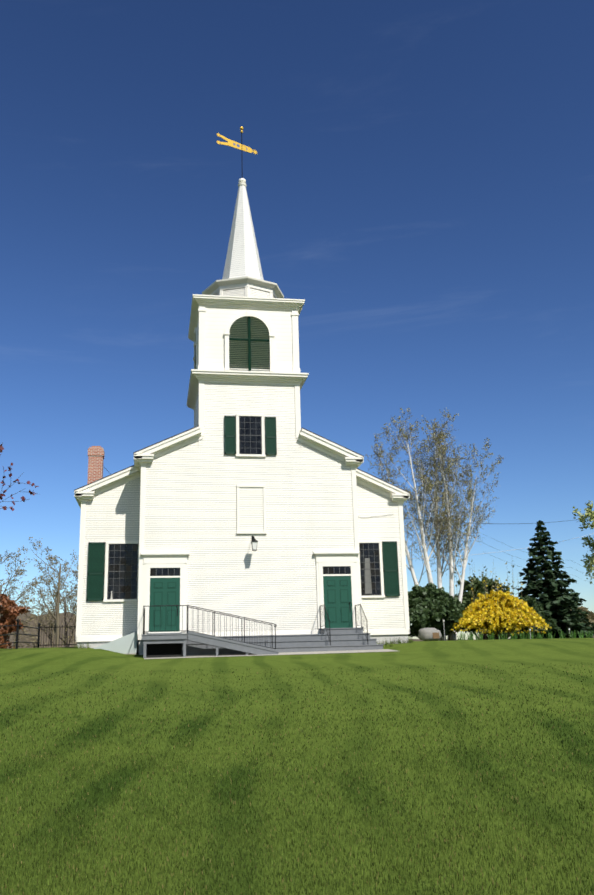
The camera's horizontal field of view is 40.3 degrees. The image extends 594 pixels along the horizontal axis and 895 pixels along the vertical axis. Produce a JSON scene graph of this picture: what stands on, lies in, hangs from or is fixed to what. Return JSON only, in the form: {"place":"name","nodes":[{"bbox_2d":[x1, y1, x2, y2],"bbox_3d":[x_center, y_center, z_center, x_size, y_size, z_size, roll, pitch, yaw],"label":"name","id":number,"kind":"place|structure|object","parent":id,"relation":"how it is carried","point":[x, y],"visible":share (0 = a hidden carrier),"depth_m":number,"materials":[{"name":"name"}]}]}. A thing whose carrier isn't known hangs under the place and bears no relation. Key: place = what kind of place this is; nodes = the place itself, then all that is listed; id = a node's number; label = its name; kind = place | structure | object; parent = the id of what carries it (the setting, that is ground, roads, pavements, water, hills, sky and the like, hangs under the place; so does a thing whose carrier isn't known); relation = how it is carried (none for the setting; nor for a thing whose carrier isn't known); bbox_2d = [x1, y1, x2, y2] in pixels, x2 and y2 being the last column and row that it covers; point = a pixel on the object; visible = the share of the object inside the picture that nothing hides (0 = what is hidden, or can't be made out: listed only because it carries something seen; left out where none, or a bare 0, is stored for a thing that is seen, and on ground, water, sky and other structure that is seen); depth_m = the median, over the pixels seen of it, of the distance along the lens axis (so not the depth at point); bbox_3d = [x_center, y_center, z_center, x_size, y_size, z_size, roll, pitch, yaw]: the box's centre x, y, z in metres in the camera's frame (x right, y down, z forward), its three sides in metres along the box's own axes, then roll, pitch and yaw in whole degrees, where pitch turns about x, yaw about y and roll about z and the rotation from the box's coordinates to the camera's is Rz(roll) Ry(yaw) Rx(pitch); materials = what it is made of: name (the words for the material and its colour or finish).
{"place":"outdoors","nodes":[
{"label":"outdoors","id":0,"kind":"place"},
{"bbox_2d":[0,443,38,510],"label":"red tree","id":1,"kind":"object","parent":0,"point":[10,475],"depth_m":15.40,"materials":[{"name":"red plant"}]},
{"bbox_2d":[0,552,57,646],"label":"tree leaves","id":2,"kind":"object","parent":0,"point":[20,572],"depth_m":85.69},
{"bbox_2d":[61,567,77,641],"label":"bare tree leaves","id":3,"kind":"object","parent":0,"point":[71,601],"depth_m":81.57,"materials":[{"name":"plant"}]},
{"bbox_2d":[81,383,404,635],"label":"church walls","id":4,"kind":"structure","parent":0,"point":[191,498],"depth_m":34.00,"materials":[{"name":"white wood"}]},
{"bbox_2d":[74,294,409,641],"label":"building trim","id":5,"kind":"structure","parent":4,"relation":"attached to","point":[201,375],"depth_m":35.05,"materials":[{"name":"white wood"}]},
{"bbox_2d":[193,310,274,371],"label":"belfry louvres","id":6,"kind":"object","parent":5,"relation":"on","point":[249,315],"visible":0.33,"depth_m":35.78,"materials":[{"name":"green wood"}]},
{"bbox_2d":[103,413,384,601],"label":"windows","id":7,"kind":"structure","parent":5,"relation":"attached to","point":[121,570],"depth_m":34.60,"materials":[{"name":"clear glass"}]},
{"bbox_2d":[86,416,399,600],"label":"shutters","id":8,"kind":"object","parent":7,"relation":"attached to","point":[95,573],"visible":0.96,"depth_m":34.64,"materials":[{"name":"green wood"}]},
{"bbox_2d":[197,307,292,369],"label":"belfry wall","id":9,"kind":"structure","parent":5,"relation":"on","point":[217,319],"depth_m":35.84,"materials":[{"name":"white wood"}]},
{"bbox_2d":[214,185,275,297],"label":"spire","id":10,"kind":"structure","parent":5,"relation":"on","point":[242,258],"depth_m":38.57,"materials":[{"name":"white wood"}]},
{"bbox_2d":[202,178,283,297],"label":"steeple trim","id":11,"kind":"structure","parent":10,"relation":"attached to","point":[246,282],"depth_m":37.18,"materials":[{"name":"white wood"}]},
{"bbox_2d":[216,126,256,177],"bbox_3d":[-2.964,-14.786,40.375,2.375,2.995,0.188,9,-17,-36],"label":"weather vane","id":12,"kind":"object","parent":11,"relation":"on","point":[234,144],"visible":1,"depth_m":40.42,"materials":[{"name":"gold metal"}]},
{"bbox_2d":[141,551,359,632],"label":"doors","id":13,"kind":"structure","parent":5,"relation":"attached to","point":[164,578],"depth_m":32.87,"materials":[{"name":"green wood"}]},
{"bbox_2d":[251,536,257,550],"bbox_3d":[-1.779,3.934,33.327,0.280,0.670,0.663,1,-14,-10],"label":"wall lantern","id":14,"kind":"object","parent":5,"relation":"attached to","point":[254,541],"depth_m":33.03,"materials":[{"name":"white glass"}]},
{"bbox_2d":[358,514,593,580],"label":"overhead wires","id":15,"kind":"object","parent":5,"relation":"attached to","point":[484,543],"visible":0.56,"depth_m":51.09,"materials":[{"name":"black"}]},
{"bbox_2d":[74,425,409,492],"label":"roof","id":16,"kind":"structure","parent":4,"relation":"on","point":[198,426],"depth_m":34.68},
{"bbox_2d":[87,446,110,483],"bbox_3d":[-9.072,1.579,38.558,1.781,3.280,0.730,1,-14,-10],"label":"chimney","id":17,"kind":"object","parent":16,"relation":"on","point":[96,454],"visible":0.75,"depth_m":38.35,"materials":[{"name":"brick"}]},
{"bbox_2d":[236,485,266,533],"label":"wall panel","id":18,"kind":"structure","parent":4,"relation":"attached to","point":[251,509],"depth_m":33.96,"materials":[{"name":"white wood"}]},
{"bbox_2d":[144,649,396,658],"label":"gravel path","id":19,"kind":"structure","parent":0,"point":[293,653],"depth_m":30.04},
{"bbox_2d":[0,638,593,894],"bbox_3d":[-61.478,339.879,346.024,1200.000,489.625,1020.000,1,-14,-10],"label":"lawn ground","id":20,"kind":"structure","parent":0,"point":[442,656],"depth_m":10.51,"materials":[{"name":"green plant"}]},
{"bbox_2d":[0,594,30,648],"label":"shrub","id":21,"kind":"object","parent":20,"relation":"on","point":[14,611],"depth_m":82.28,"materials":[{"name":"brown plant"}]},
{"bbox_2d":[0,550,37,647],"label":"shrub","id":22,"kind":"object","parent":20,"relation":"on","point":[20,603],"depth_m":94.56,"materials":[{"name":"brown plant"}]},
{"bbox_2d":[12,589,55,647],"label":"bare shrub","id":23,"kind":"object","parent":20,"relation":"on","point":[53,639],"depth_m":100.45,"materials":[{"name":"plant"}]},
{"bbox_2d":[0,619,76,648],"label":"iron fence","id":24,"kind":"object","parent":20,"relation":"on","point":[17,633],"visible":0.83,"depth_m":40.29,"materials":[{"name":"black"}]},
{"bbox_2d":[17,537,78,646],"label":"bare tree","id":25,"kind":"object","parent":20,"relation":"on","point":[56,618],"depth_m":75.92,"materials":[{"name":"brown plant"}]},
{"bbox_2d":[22,564,76,647],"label":"tree","id":26,"kind":"object","parent":20,"relation":"on","point":[66,624],"depth_m":87.97,"materials":[{"name":"brown plant"}]},
{"bbox_2d":[94,631,137,654],"bbox_3d":[-7.405,8.117,32.497,1.930,1.380,1.310,1,-14,-10],"label":"cellar bulkhead","id":27,"kind":"object","parent":20,"relation":"on","point":[126,644],"visible":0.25,"depth_m":32.04,"materials":[{"name":"paint"}]},
{"bbox_2d":[141,631,278,657],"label":"wheelchair ramp","id":28,"kind":"structure","parent":20,"relation":"on","point":[157,645],"depth_m":29.60,"materials":[{"name":"grey wood"}]},
{"bbox_2d":[143,604,367,648],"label":"iron railings","id":29,"kind":"object","parent":28,"relation":"on","point":[324,613],"visible":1,"depth_m":30.06,"materials":[{"name":"black metal"}]},
{"bbox_2d":[77,634,407,654],"bbox_3d":[-3.547,10.809,42.603,14.020,1.250,20.920,1,-14,-10],"label":"building foundation","id":30,"kind":"object","parent":20,"relation":"on","point":[380,639],"visible":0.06,"depth_m":35.07,"materials":[{"name":"grey concrete"}]},
{"bbox_2d":[75,636,413,648],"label":"foundation plants","id":31,"kind":"object","parent":20,"relation":"on","point":[409,640],"visible":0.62,"depth_m":34.87,"materials":[{"name":"plant"}]},
{"bbox_2d":[186,627,383,654],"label":"front steps","id":32,"kind":"structure","parent":20,"relation":"on","point":[343,639],"depth_m":31.49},
{"bbox_2d":[2,612,593,648],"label":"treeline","id":33,"kind":"object","parent":20,"relation":"on","point":[44,637],"depth_m":186.60,"materials":[{"name":"brown wood"}]},
{"bbox_2d":[418,628,441,640],"bbox_3d":[6.921,9.720,42.116,1.195,0.680,0.806,1,-14,-10],"label":"memorial boulder","id":34,"kind":"object","parent":20,"relation":"on","point":[425,634],"visible":0.9,"depth_m":41.81,"materials":[{"name":"stone"}]},
{"bbox_2d":[433,632,439,638],"bbox_3d":[7.170,9.705,41.775,0.373,0.300,0.099,3,-15,-16],"label":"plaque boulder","id":35,"kind":"object","parent":34,"relation":"attached to","point":[435,635],"visible":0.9,"depth_m":41.74,"materials":[{"name":"brown metal"}]},
{"bbox_2d":[366,408,502,640],"bbox_3d":[8.355,4.304,47.919,8.177,14.254,5.336,1,-14,-10],"label":"birch tree clump","id":36,"kind":"object","parent":20,"relation":"on","point":[451,635],"visible":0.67,"depth_m":47.67,"materials":[{"name":"white plant"}]},
{"bbox_2d":[365,407,503,574],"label":"birch leaves","id":37,"kind":"object","parent":36,"relation":"attached to","point":[433,475],"visible":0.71,"depth_m":48.17,"materials":[{"name":"yellow plant"}]},
{"bbox_2d":[408,582,478,640],"bbox_3d":[7.535,9.275,45.590,5.942,3.265,4.391,1,-14,-10],"label":"dark shrub","id":38,"kind":"object","parent":20,"relation":"on","point":[434,606],"depth_m":44.69,"materials":[{"name":"green plant"}]},
{"bbox_2d":[454,559,519,639],"bbox_3d":[11.388,9.282,49.773,7.725,5.101,5.492,1,-14,-10],"label":"tree","id":39,"kind":"object","parent":20,"relation":"on","point":[477,585],"depth_m":49.47,"materials":[{"name":"plant"}]},
{"bbox_2d":[450,578,551,639],"bbox_3d":[10.993,8.845,44.610,5.570,3.504,4.888,1,-14,-10],"label":"forsythia bush","id":40,"kind":"object","parent":20,"relation":"on","point":[476,615],"depth_m":43.61,"materials":[{"name":"yellow plant"}]},
{"bbox_2d":[442,618,569,639],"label":"path lights","id":41,"kind":"object","parent":20,"relation":"on","point":[443,619],"visible":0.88,"depth_m":42.27,"materials":[{"name":"grey"}]},
{"bbox_2d":[457,629,592,639],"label":"border plants","id":42,"kind":"object","parent":20,"relation":"on","point":[492,636],"visible":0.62,"depth_m":42.10,"materials":[{"name":"green plant"}]},
{"bbox_2d":[514,595,559,638],"bbox_3d":[13.478,9.992,47.639,4.083,2.627,3.253,1,-14,-10],"label":"shrub","id":43,"kind":"object","parent":20,"relation":"on","point":[538,609],"depth_m":47.47,"materials":[{"name":"green plant"}]},
{"bbox_2d":[509,520,593,638],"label":"spruce tree","id":44,"kind":"object","parent":20,"relation":"on","point":[544,575],"visible":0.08,"depth_m":49.99,"materials":[{"name":"green plant"}]},
{"bbox_2d":[556,597,593,630],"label":"shrub","id":45,"kind":"object","parent":20,"relation":"on","point":[590,616],"depth_m":54.67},
{"bbox_2d":[0,0,593,639],"label":"sky","id":46,"kind":"structure","parent":0,"point":[420,176],"materials":[{"name":"blue"}]},
{"bbox_2d":[572,500,593,583],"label":"spring tree","id":47,"kind":"object","parent":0,"point":[590,512],"depth_m":58.80,"materials":[{"name":"green plant"}]}
]}

